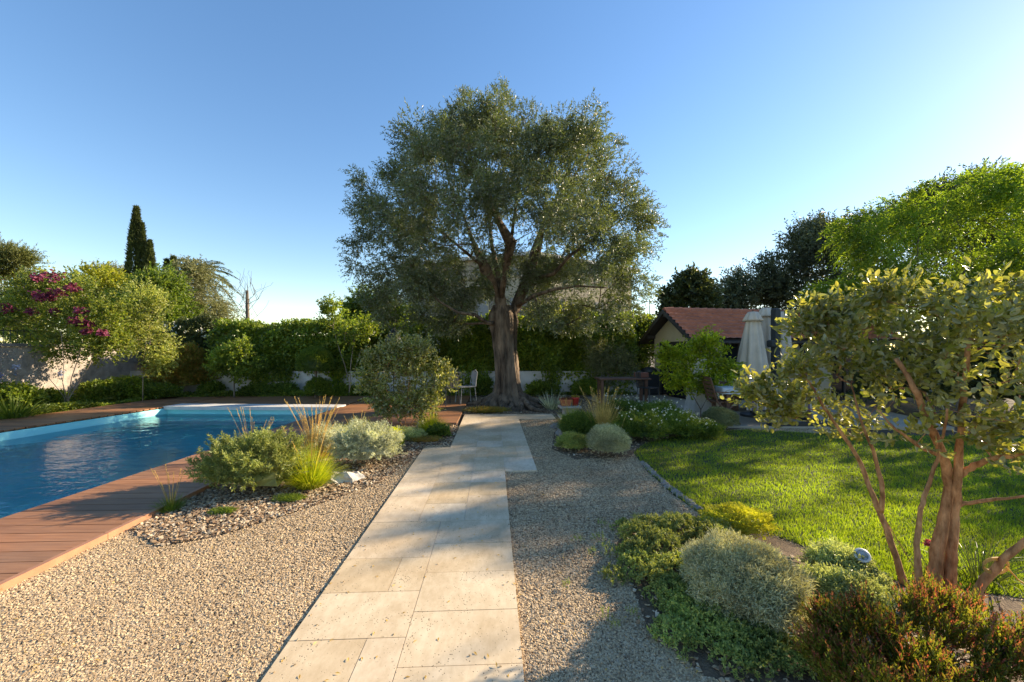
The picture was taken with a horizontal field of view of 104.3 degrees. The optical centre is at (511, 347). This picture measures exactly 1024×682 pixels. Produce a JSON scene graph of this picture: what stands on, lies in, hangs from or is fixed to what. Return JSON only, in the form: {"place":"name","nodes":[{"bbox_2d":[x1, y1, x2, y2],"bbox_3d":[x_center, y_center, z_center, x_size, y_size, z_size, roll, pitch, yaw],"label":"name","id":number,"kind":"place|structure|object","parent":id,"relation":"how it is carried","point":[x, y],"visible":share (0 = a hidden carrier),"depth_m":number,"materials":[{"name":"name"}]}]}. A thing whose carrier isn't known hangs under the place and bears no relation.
{"place":"outdoors","nodes":[
{"label":"outdoors","id":0,"kind":"place"},
{"bbox_2d":[0,396,469,581],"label":"pool deck","id":1,"kind":"structure","parent":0,"point":[32,537],"depth_m":4.16,"materials":[{"name":"brown wood"}]},
{"bbox_2d":[261,414,554,681],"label":"path","id":2,"kind":"structure","parent":0,"point":[477,613],"depth_m":2.57,"materials":[{"name":"stone"}]},
{"bbox_2d":[0,417,810,681],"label":"fallen leaves","id":3,"kind":"object","parent":2,"relation":"on","point":[347,591],"visible":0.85,"depth_m":2.17,"materials":[{"name":"plant"}]},
{"bbox_2d":[0,419,1023,681],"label":"gravel","id":4,"kind":"structure","parent":0,"point":[540,497],"depth_m":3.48,"materials":[{"name":"beige gravel"}]},
{"bbox_2d":[133,426,457,546],"bbox_3d":[-2.218,1.568,5.545,2.464,0.020,4.869,0,0,0],"label":"chip bed","id":5,"kind":"object","parent":4,"relation":"on","point":[259,521],"visible":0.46,"depth_m":4.21,"materials":[{"name":"grey gravel"}]},
{"bbox_2d":[146,464,192,512],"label":"grass tuft","id":6,"kind":"object","parent":5,"relation":"on","point":[169,506],"visible":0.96,"depth_m":3.79,"materials":[{"name":"green plant"}]},
{"bbox_2d":[183,425,318,492],"bbox_3d":[-2.815,1.137,4.378,1.263,0.621,1.188,0,0,-35],"label":"spurge bush","id":7,"kind":"object","parent":5,"relation":"on","point":[256,459],"visible":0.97,"depth_m":4.17,"materials":[{"name":"green plant"}]},
{"bbox_2d":[270,493,307,502],"bbox_3d":[-2.272,1.517,4.064,0.400,0.068,0.234,0,0,0],"label":"green patch","id":8,"kind":"object","parent":5,"relation":"on","point":[285,497],"visible":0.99,"depth_m":4.04,"materials":[{"name":"green plant"}]},
{"bbox_2d":[267,412,349,493],"bbox_3d":[-2.261,1.151,4.464,0.984,0.819,0.987,0,0,0],"label":"sedge clump","id":9,"kind":"object","parent":5,"relation":"on","point":[314,477],"visible":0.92,"depth_m":4.36,"materials":[{"name":"plant"}]},
{"bbox_2d":[284,395,339,458],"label":"dry grass clump","id":10,"kind":"object","parent":5,"relation":"on","point":[312,437],"visible":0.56,"depth_m":5.55,"materials":[{"name":"plant"}]},
{"bbox_2d":[301,419,348,451],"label":"silver bush","id":11,"kind":"object","parent":5,"relation":"on","point":[330,431],"visible":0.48,"depth_m":5.66,"materials":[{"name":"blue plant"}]},
{"bbox_2d":[326,471,364,483],"bbox_3d":[-1.987,1.555,4.682,0.492,0.228,0.303,0,0,0],"label":"rock","id":12,"kind":"object","parent":5,"relation":"on","point":[350,477],"visible":0.39,"depth_m":4.61,"materials":[{"name":"white stone"}]},
{"bbox_2d":[325,415,407,463],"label":"silver bush","id":13,"kind":"object","parent":5,"relation":"on","point":[361,439],"visible":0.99,"depth_m":5.13,"materials":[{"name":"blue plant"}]},
{"bbox_2d":[346,330,464,426],"bbox_3d":[-2.001,0.622,7.582,2.197,1.996,1.020,0,0,0],"label":"feijoa shrub","id":14,"kind":"object","parent":5,"relation":"on","point":[386,359],"visible":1,"depth_m":7.49,"materials":[{"name":"green plant"}]},
{"bbox_2d":[395,425,427,439],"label":"grey groundcover","id":15,"kind":"object","parent":5,"relation":"on","point":[409,432],"visible":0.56,"depth_m":6.73,"materials":[{"name":"plant"}]},
{"bbox_2d":[411,403,449,431],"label":"grass clump","id":16,"kind":"object","parent":5,"relation":"on","point":[432,420],"visible":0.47,"depth_m":7.30,"materials":[{"name":"plant"}]},
{"bbox_2d":[425,422,452,437],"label":"leafy plant","id":17,"kind":"object","parent":5,"relation":"on","point":[439,429],"visible":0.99,"depth_m":6.91,"materials":[{"name":"green plant"}]},
{"bbox_2d":[130,396,969,681],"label":"stone chips","id":18,"kind":"object","parent":5,"relation":"on","point":[175,534],"visible":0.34,"depth_m":3.88,"materials":[{"name":"grey gravel"}]},
{"bbox_2d":[0,351,1023,436],"bbox_3d":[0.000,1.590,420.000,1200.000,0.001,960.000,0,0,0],"label":"ground","id":19,"kind":"structure","parent":0,"point":[908,408],"depth_m":10.47,"materials":[{"name":"green plant"}]},
{"bbox_2d":[0,232,55,339],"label":"cedar tree","id":20,"kind":"object","parent":19,"relation":"on","point":[13,258],"visible":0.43,"depth_m":16.89,"materials":[{"name":"green plant"}]},
{"bbox_2d":[0,390,62,418],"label":"agapanthus clump","id":21,"kind":"object","parent":19,"relation":"on","point":[16,411],"visible":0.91,"depth_m":8.64,"materials":[{"name":"green plant"}]},
{"bbox_2d":[0,259,142,343],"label":"lime green tree","id":22,"kind":"object","parent":19,"relation":"on","point":[109,279],"visible":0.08,"depth_m":16.53,"materials":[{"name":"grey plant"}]},
{"bbox_2d":[0,264,144,401],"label":"crape myrtle","id":23,"kind":"object","parent":19,"relation":"on","point":[41,295],"visible":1,"depth_m":10.22,"materials":[{"name":"green plant"}]},
{"bbox_2d":[0,343,145,393],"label":"garden wall","id":24,"kind":"structure","parent":19,"relation":"on","point":[11,354],"depth_m":10.87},
{"bbox_2d":[122,205,157,275],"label":"cypress tree","id":25,"kind":"object","parent":19,"relation":"on","point":[140,252],"visible":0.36,"depth_m":20.82,"materials":[{"name":"green plant"}]},
{"bbox_2d":[96,259,208,344],"bbox_3d":[-13.592,-0.911,15.017,3.736,5.043,2.382,0,0,0],"label":"background tree","id":26,"kind":"object","parent":19,"relation":"on","point":[164,281],"visible":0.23,"depth_m":14.77,"materials":[{"name":"green plant"}]},
{"bbox_2d":[0,409,325,440],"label":"pool basin","id":27,"kind":"object","parent":19,"relation":"in","point":[9,435],"visible":0.05,"depth_m":9.21,"materials":[{"name":"paint"}]},
{"bbox_2d":[0,414,312,517],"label":"pool water","id":28,"kind":"structure","parent":27,"relation":"in","point":[38,470],"depth_m":6.61,"materials":[{"name":"blue liquid"}]},
{"bbox_2d":[138,312,220,367],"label":"plumbago shrub","id":29,"kind":"object","parent":19,"relation":"on","point":[201,323],"visible":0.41,"depth_m":13.61,"materials":[{"name":"green plant"}]},
{"bbox_2d":[141,340,219,386],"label":"red tinged shrub","id":30,"kind":"object","parent":19,"relation":"on","point":[189,370],"visible":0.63,"depth_m":12.57,"materials":[{"name":"brown plant"}]},
{"bbox_2d":[158,259,240,307],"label":"palm tree","id":31,"kind":"object","parent":19,"relation":"on","point":[224,278],"visible":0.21,"depth_m":22.31,"materials":[{"name":"green plant"}]},
{"bbox_2d":[160,254,251,335],"bbox_3d":[-13.195,-1.209,16.854,3.536,5.640,3.176,0,0,0],"label":"grey bushy tree","id":32,"kind":"object","parent":19,"relation":"on","point":[198,275],"visible":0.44,"depth_m":16.84,"materials":[{"name":"green plant"}]},
{"bbox_2d":[0,422,456,591],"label":"deck edging","id":33,"kind":"object","parent":19,"relation":"on","point":[11,581],"visible":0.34,"depth_m":3.08,"materials":[{"name":"beige stone"}]},
{"bbox_2d":[201,332,269,396],"bbox_3d":[-8.427,0.557,12.191,1.918,2.106,1.178,0,0,0],"label":"citrus tree","id":34,"kind":"object","parent":19,"relation":"on","point":[225,359],"visible":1,"depth_m":12.06,"materials":[{"name":"green plant"}]},
{"bbox_2d":[218,268,270,319],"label":"bare tree","id":35,"kind":"object","parent":19,"relation":"on","point":[247,300],"visible":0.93,"depth_m":15.96,"materials":[{"name":"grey plant"}]},
{"bbox_2d":[236,382,268,396],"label":"leafy mound","id":36,"kind":"object","parent":19,"relation":"on","point":[250,389],"visible":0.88,"depth_m":12.48,"materials":[{"name":"green plant"}]},
{"bbox_2d":[163,403,345,410],"bbox_3d":[-6.680,1.538,10.388,4.543,0.085,0.522,0,0,2],"label":"pool coping","id":37,"kind":"object","parent":19,"relation":"on","point":[184,406],"visible":0.79,"depth_m":10.18,"materials":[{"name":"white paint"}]},
{"bbox_2d":[294,346,334,396],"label":"topiary tree","id":38,"kind":"object","parent":19,"relation":"on","point":[312,359],"visible":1,"depth_m":11.96,"materials":[{"name":"green plant"}]},
{"bbox_2d":[0,390,635,419],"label":"ivy ground cover","id":39,"kind":"object","parent":19,"relation":"on","point":[79,403],"visible":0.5,"depth_m":11.75,"materials":[{"name":"green plant"}]},
{"bbox_2d":[0,379,49,407],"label":"leafy mound","id":40,"kind":"object","parent":39,"relation":"on","point":[20,389],"visible":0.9,"depth_m":9.51,"materials":[{"name":"green plant"}]},
{"bbox_2d":[41,387,77,402],"bbox_3d":[-12.424,1.290,10.609,1.467,0.516,1.015,0,0,0],"label":"leafy mound","id":41,"kind":"object","parent":39,"relation":"on","point":[55,395],"visible":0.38,"depth_m":10.51,"materials":[{"name":"green plant"}]},
{"bbox_2d":[71,377,132,400],"bbox_3d":[-11.632,1.153,11.283,1.507,0.657,0.991,0,0,0],"label":"leafy mound","id":42,"kind":"object","parent":39,"relation":"on","point":[107,388],"visible":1,"depth_m":11.09,"materials":[{"name":"green plant"}]},
{"bbox_2d":[108,374,153,396],"bbox_3d":[-11.386,1.113,11.888,1.573,0.703,1.126,0,0,21],"label":"leafy mound","id":43,"kind":"object","parent":39,"relation":"on","point":[134,383],"visible":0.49,"depth_m":11.70,"materials":[{"name":"green plant"}]},
{"bbox_2d":[136,380,184,398],"bbox_3d":[-10.627,1.223,12.002,1.272,0.567,0.938,0,0,0],"label":"leafy mound","id":44,"kind":"object","parent":39,"relation":"on","point":[161,389],"visible":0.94,"depth_m":11.81,"materials":[{"name":"green plant"}]},
{"bbox_2d":[194,379,227,394],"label":"leafy mound","id":45,"kind":"object","parent":39,"relation":"on","point":[208,387],"visible":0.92,"depth_m":12.64,"materials":[{"name":"green plant"}]},
{"bbox_2d":[260,381,301,394],"bbox_3d":[-7.378,1.296,12.813,1.295,0.529,0.941,0,0,0],"label":"leafy mound","id":46,"kind":"object","parent":39,"relation":"on","point":[277,387],"visible":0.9,"depth_m":12.59,"materials":[{"name":"green plant"}]},
{"bbox_2d":[464,371,493,392],"bbox_3d":[-1.036,1.090,12.822,0.986,0.715,0.704,0,0,0],"label":"leafy mound","id":47,"kind":"object","parent":39,"relation":"on","point":[484,384],"visible":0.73,"depth_m":12.65,"materials":[{"name":"green plant"}]},
{"bbox_2d":[524,379,558,395],"bbox_3d":[0.939,1.226,12.813,1.140,0.578,0.828,0,0,0],"label":"leafy mound","id":48,"kind":"object","parent":39,"relation":"on","point":[540,386],"visible":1,"depth_m":12.62,"materials":[{"name":"green plant"}]},
{"bbox_2d":[203,316,438,387],"bbox_3d":[-6.301,0.215,13.453,7.631,2.676,1.802,0,0,0],"label":"ivy hedge","id":49,"kind":"object","parent":19,"relation":"on","point":[280,346],"visible":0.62,"depth_m":13.07,"materials":[{"name":"green plant"}]},
{"bbox_2d":[313,290,383,394],"bbox_3d":[-5.152,-0.095,12.665,2.125,3.414,1.356,0,0,-17],"label":"bare stemmed shrub","id":50,"kind":"object","parent":19,"relation":"on","point":[357,332],"visible":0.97,"depth_m":12.47,"materials":[{"name":"green plant"}]},
{"bbox_2d":[335,279,414,322],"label":"background tree","id":51,"kind":"object","parent":19,"relation":"on","point":[350,305],"visible":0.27,"depth_m":18.58,"materials":[{"name":"green plant"}]},
{"bbox_2d":[130,371,639,395],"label":"garden wall","id":52,"kind":"structure","parent":19,"relation":"on","point":[527,377],"depth_m":13.10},
{"bbox_2d":[461,396,600,415],"bbox_3d":[0.475,1.562,11.035,3.850,0.020,3.530,0,0,0],"label":"mulch bed","id":53,"kind":"object","parent":19,"relation":"on","point":[533,412],"depth_m":10.22,"materials":[{"name":"brown soil"}]},
{"bbox_2d":[458,405,511,412],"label":"tree foot grass","id":54,"kind":"object","parent":53,"relation":"on","point":[484,409],"visible":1,"depth_m":9.49,"materials":[{"name":"green plant"}]},
{"bbox_2d":[336,72,670,412],"bbox_3d":[-0.138,-3.213,10.909,8.825,9.605,7.552,0,0,0],"label":"olive tree","id":55,"kind":"object","parent":53,"relation":"on","point":[492,197],"visible":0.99,"depth_m":9.28,"materials":[{"name":"green plant"}]},
{"bbox_2d":[568,376,600,394],"bbox_3d":[2.366,1.206,12.691,1.172,0.636,0.896,0,0,0],"label":"leafy mound","id":56,"kind":"object","parent":53,"relation":"on","point":[585,384],"visible":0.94,"depth_m":12.52,"materials":[{"name":"green plant"}]},
{"bbox_2d":[429,310,643,394],"bbox_3d":[0.794,0.104,13.581,7.049,3.030,1.803,0,0,0],"label":"ivy hedge","id":57,"kind":"object","parent":19,"relation":"on","point":[544,351],"visible":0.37,"depth_m":13.12,"materials":[{"name":"green plant"}]},
{"bbox_2d":[613,307,656,369],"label":"background tree","id":58,"kind":"object","parent":19,"relation":"on","point":[641,328],"visible":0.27,"depth_m":14.26,"materials":[{"name":"green plant"}]},
{"bbox_2d":[650,262,725,316],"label":"broadleaf tree","id":59,"kind":"object","parent":19,"relation":"on","point":[692,286],"visible":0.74,"depth_m":16.51,"materials":[{"name":"green plant"}]},
{"bbox_2d":[639,307,903,398],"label":"pool house","id":60,"kind":"structure","parent":19,"relation":"on","point":[671,325],"depth_m":12.40,"materials":[{"name":"beige paint"}]},
{"bbox_2d":[660,341,685,398],"bbox_3d":[5.067,0.670,12.508,0.080,1.736,1.394,0,0,-12],"label":"glazed door","id":61,"kind":"structure","parent":60,"relation":"in","point":[662,389],"depth_m":12.66,"materials":[{"name":"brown wood"}]},
{"bbox_2d":[831,343,866,395],"bbox_3d":[10.844,0.671,12.744,1.694,1.738,0.080,0,0,-12],"label":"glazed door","id":62,"kind":"structure","parent":60,"relation":"in","point":[841,387],"depth_m":12.66,"materials":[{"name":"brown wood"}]},
{"bbox_2d":[713,201,948,344],"bbox_3d":[16.884,-3.432,22.141,13.129,10.102,6.074,0,0,0],"label":"holm oak","id":63,"kind":"object","parent":19,"relation":"on","point":[780,287],"visible":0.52,"depth_m":21.24,"materials":[{"name":"green plant"}]},
{"bbox_2d":[793,157,1023,345],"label":"pepper tree","id":64,"kind":"object","parent":19,"relation":"on","point":[861,244],"visible":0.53,"depth_m":12.56,"materials":[{"name":"green plant"}]},
{"bbox_2d":[889,326,1005,400],"bbox_3d":[9.745,0.287,8.989,2.345,1.758,2.001,0,0,0],"label":"evergreen shrub","id":65,"kind":"object","parent":19,"relation":"on","point":[946,389],"visible":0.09,"depth_m":8.52,"materials":[{"name":"green plant"}]},
{"bbox_2d":[881,155,1023,311],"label":"dark evergreen tree","id":66,"kind":"object","parent":19,"relation":"on","point":[992,235],"visible":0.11,"depth_m":19.23,"materials":[{"name":"green plant"}]},
{"bbox_2d":[966,162,1023,281],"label":"broadleaf tree","id":67,"kind":"object","parent":19,"relation":"on","point":[999,191],"visible":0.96,"depth_m":11.38,"materials":[{"name":"green plant"}]},
{"bbox_2d":[967,322,1023,402],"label":"evergreen shrub","id":68,"kind":"object","parent":19,"relation":"on","point":[996,374],"visible":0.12,"depth_m":8.16,"materials":[{"name":"green plant"}]},
{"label":"deck base","id":69,"kind":"structure","parent":19,"relation":"on","visible":0},
{"bbox_2d":[108,275,185,400],"bbox_3d":[-10.402,-0.248,11.276,1.890,3.716,1.454,0,0,0],"label":"variegated small tree","id":70,"kind":"object","parent":69,"relation":"on","point":[153,298],"visible":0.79,"depth_m":11.21,"materials":[{"name":"green plant"}]},
{"bbox_2d":[0,0,1023,348],"label":"sky","id":71,"kind":"structure","parent":0,"point":[232,127],"materials":[{"name":"blue"}]},
{"bbox_2d":[413,251,640,351],"bbox_3d":[0.950,-2.735,31.000,16.875,8.650,8.694,0,0,-34],"label":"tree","id":72,"kind":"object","parent":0,"point":[485,308],"depth_m":28.03,"materials":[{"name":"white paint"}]},
{"bbox_2d":[573,385,623,426],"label":"golden grass","id":73,"kind":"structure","parent":0,"point":[599,416],"depth_m":6.93,"materials":[{"name":"plant"}]},
{"bbox_2d":[552,415,742,459],"bbox_3d":[3.106,1.564,7.585,4.988,0.020,4.029,0,0,0],"label":"shrub bed","id":74,"kind":"object","parent":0,"point":[621,455],"visible":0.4,"depth_m":6.04,"materials":[{"name":"soil"}]},
{"bbox_2d":[554,431,589,449],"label":"shrub","id":75,"kind":"object","parent":74,"relation":"on","point":[571,439],"visible":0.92,"depth_m":5.95,"materials":[{"name":"green plant"}]},
{"bbox_2d":[556,408,597,434],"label":"shrub","id":76,"kind":"object","parent":74,"relation":"on","point":[578,421],"visible":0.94,"depth_m":6.72,"materials":[{"name":"green plant"}]},
{"bbox_2d":[585,422,632,453],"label":"santolina bush","id":77,"kind":"object","parent":74,"relation":"on","point":[603,438],"visible":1,"depth_m":5.58,"materials":[{"name":"green plant"}]},
{"bbox_2d":[596,393,647,419],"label":"gaura bush","id":78,"kind":"object","parent":74,"relation":"on","point":[627,404],"visible":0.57,"depth_m":7.88,"materials":[{"name":"green plant"}]},
{"bbox_2d":[609,406,678,440],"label":"gaura bush","id":79,"kind":"object","parent":74,"relation":"on","point":[648,424],"visible":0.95,"depth_m":6.50,"materials":[{"name":"green plant"}]},
{"bbox_2d":[636,396,685,414],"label":"gaura bush","id":80,"kind":"object","parent":74,"relation":"on","point":[662,405],"visible":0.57,"depth_m":7.69,"materials":[{"name":"green plant"}]},
{"bbox_2d":[658,408,707,439],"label":"gaura bush","id":81,"kind":"object","parent":74,"relation":"on","point":[688,424],"visible":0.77,"depth_m":6.70,"materials":[{"name":"green plant"}]},
{"bbox_2d":[652,324,746,418],"bbox_3d":[4.019,0.548,8.574,1.871,2.123,1.060,0,0,0],"label":"lemon tree","id":82,"kind":"object","parent":74,"relation":"on","point":[681,375],"visible":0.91,"depth_m":8.47,"materials":[{"name":"green plant"}]},
{"bbox_2d":[690,417,725,437],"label":"gaura bush","id":83,"kind":"object","parent":74,"relation":"on","point":[714,429],"visible":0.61,"depth_m":6.73,"materials":[{"name":"green plant"}]},
{"bbox_2d":[701,406,739,427],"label":"santolina bush","id":84,"kind":"object","parent":74,"relation":"on","point":[726,416],"visible":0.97,"depth_m":7.40,"materials":[{"name":"green plant"}]},
{"bbox_2d":[579,394,953,429],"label":"terrace","id":85,"kind":"structure","parent":0,"point":[747,422],"depth_m":8.84,"materials":[{"name":"stone"}]},
{"bbox_2d":[579,335,643,394],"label":"grey shrub","id":86,"kind":"object","parent":85,"relation":"on","point":[624,360],"visible":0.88,"depth_m":12.71,"materials":[{"name":"green plant"}]},
{"bbox_2d":[594,377,650,402],"bbox_3d":[3.124,1.189,11.300,1.450,0.708,0.600,0,0,-3],"label":"garden table","id":87,"kind":"object","parent":85,"relation":"on","point":[602,379],"visible":0.77,"depth_m":11.07,"materials":[{"name":"brown wood"}]},
{"bbox_2d":[641,367,658,394],"bbox_3d":[4.471,1.065,13.000,0.514,0.890,0.514,0,0,-9],"label":"barbecue","id":88,"kind":"object","parent":85,"relation":"on","point":[653,381],"visible":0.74,"depth_m":12.82,"materials":[{"name":"grey metal"}]},
{"bbox_2d":[684,382,720,415],"bbox_3d":[4.406,1.103,9.200,0.660,0.831,0.528,0,0,0],"label":"white planter","id":89,"kind":"object","parent":85,"relation":"on","point":[692,405],"visible":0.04,"depth_m":8.99,"materials":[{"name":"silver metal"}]},
{"bbox_2d":[701,376,740,424],"bbox_3d":[4.265,1.058,8.152,0.605,0.945,0.505,0,0,4],"label":"folding chair","id":90,"kind":"object","parent":85,"relation":"on","point":[712,390],"visible":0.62,"depth_m":8.10,"materials":[{"name":"brown wood"}]},
{"bbox_2d":[735,310,770,417],"bbox_3d":[5.382,0.337,8.890,0.712,2.365,0.677,0,0,-24],"label":"closed parasol","id":91,"kind":"object","parent":85,"relation":"on","point":[752,351],"visible":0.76,"depth_m":8.74,"materials":[{"name":"white fabric"}]},
{"bbox_2d":[756,306,770,414],"bbox_3d":[5.938,0.274,9.280,0.670,2.492,0.670,0,0,0],"label":"closed parasol","id":92,"kind":"object","parent":85,"relation":"on","point":[765,313],"visible":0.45,"depth_m":9.16,"materials":[{"name":"white fabric"}]},
{"bbox_2d":[766,308,842,425],"bbox_3d":[5.777,0.322,8.261,1.500,2.397,1.230,0,0,0],"label":"dark parasol post","id":93,"kind":"object","parent":85,"relation":"on","point":[775,335],"visible":0.52,"depth_m":8.73,"materials":[{"name":"grey metal"}]},
{"bbox_2d":[844,340,949,401],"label":"evergreen shrub","id":94,"kind":"object","parent":85,"relation":"on","point":[857,383],"visible":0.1,"depth_m":9.43,"materials":[{"name":"green plant"}]},
{"bbox_2d":[615,515,1023,681],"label":"planting bed","id":95,"kind":"object","parent":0,"point":[702,661],"visible":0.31,"depth_m":2.26,"materials":[{"name":"soil"}]},
{"bbox_2d":[597,511,727,592],"bbox_3d":[1.116,1.440,3.033,1.308,0.246,0.897,0,0,-34],"label":"stonecrop carpet","id":96,"kind":"object","parent":95,"relation":"on","point":[661,527],"visible":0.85,"depth_m":2.96,"materials":[{"name":"green plant"}]},
{"bbox_2d":[610,517,825,681],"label":"stonecrop carpet","id":97,"kind":"object","parent":95,"relation":"on","point":[721,628],"visible":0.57,"depth_m":2.08,"materials":[{"name":"green plant"}]},
{"bbox_2d":[697,500,782,539],"bbox_3d":[1.844,1.386,3.293,0.680,0.233,0.454,0,0,0],"label":"sedum cushion","id":98,"kind":"object","parent":95,"relation":"on","point":[747,520],"visible":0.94,"depth_m":3.21,"materials":[{"name":"yellow plant"}]},
{"bbox_2d":[676,526,818,637],"bbox_3d":[1.369,1.309,2.353,0.752,0.397,0.820,0,0,0],"label":"santolina bush","id":99,"kind":"object","parent":95,"relation":"on","point":[763,581],"visible":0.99,"depth_m":2.19,"materials":[{"name":"plant"}]},
{"bbox_2d":[796,560,854,606],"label":"feathery clump","id":100,"kind":"object","parent":95,"relation":"on","point":[816,570],"visible":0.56,"depth_m":2.42,"materials":[{"name":"green plant"}]},
{"bbox_2d":[794,534,879,572],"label":"feathery clump","id":101,"kind":"object","parent":95,"relation":"on","point":[829,551],"visible":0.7,"depth_m":2.67,"materials":[{"name":"plant"}]},
{"bbox_2d":[818,564,899,615],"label":"feathery clump","id":102,"kind":"object","parent":95,"relation":"on","point":[872,586],"visible":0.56,"depth_m":2.35,"materials":[{"name":"green plant"}]},
{"bbox_2d":[841,561,899,599],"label":"feathery clump","id":103,"kind":"object","parent":95,"relation":"on","point":[884,579],"visible":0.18,"depth_m":2.49,"materials":[{"name":"green plant"}]},
{"bbox_2d":[720,256,1023,614],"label":"feijoa shrub","id":104,"kind":"object","parent":95,"relation":"on","point":[888,291],"visible":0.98,"depth_m":2.47,"materials":[{"name":"green plant"}]},
{"bbox_2d":[788,566,1023,681],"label":"red tipped shrub","id":105,"kind":"object","parent":95,"relation":"on","point":[836,626],"visible":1,"depth_m":1.74,"materials":[{"name":"green plant"}]},
{"bbox_2d":[903,523,1023,602],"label":"strap grass","id":106,"kind":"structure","parent":95,"relation":"on","point":[973,571],"depth_m":2.66,"materials":[{"name":"green plant"}]},
{"bbox_2d":[634,427,1023,598],"bbox_3d":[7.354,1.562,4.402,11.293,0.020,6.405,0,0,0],"label":"lawn","id":107,"kind":"structure","parent":0,"point":[804,480],"depth_m":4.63,"materials":[{"name":"plant"}]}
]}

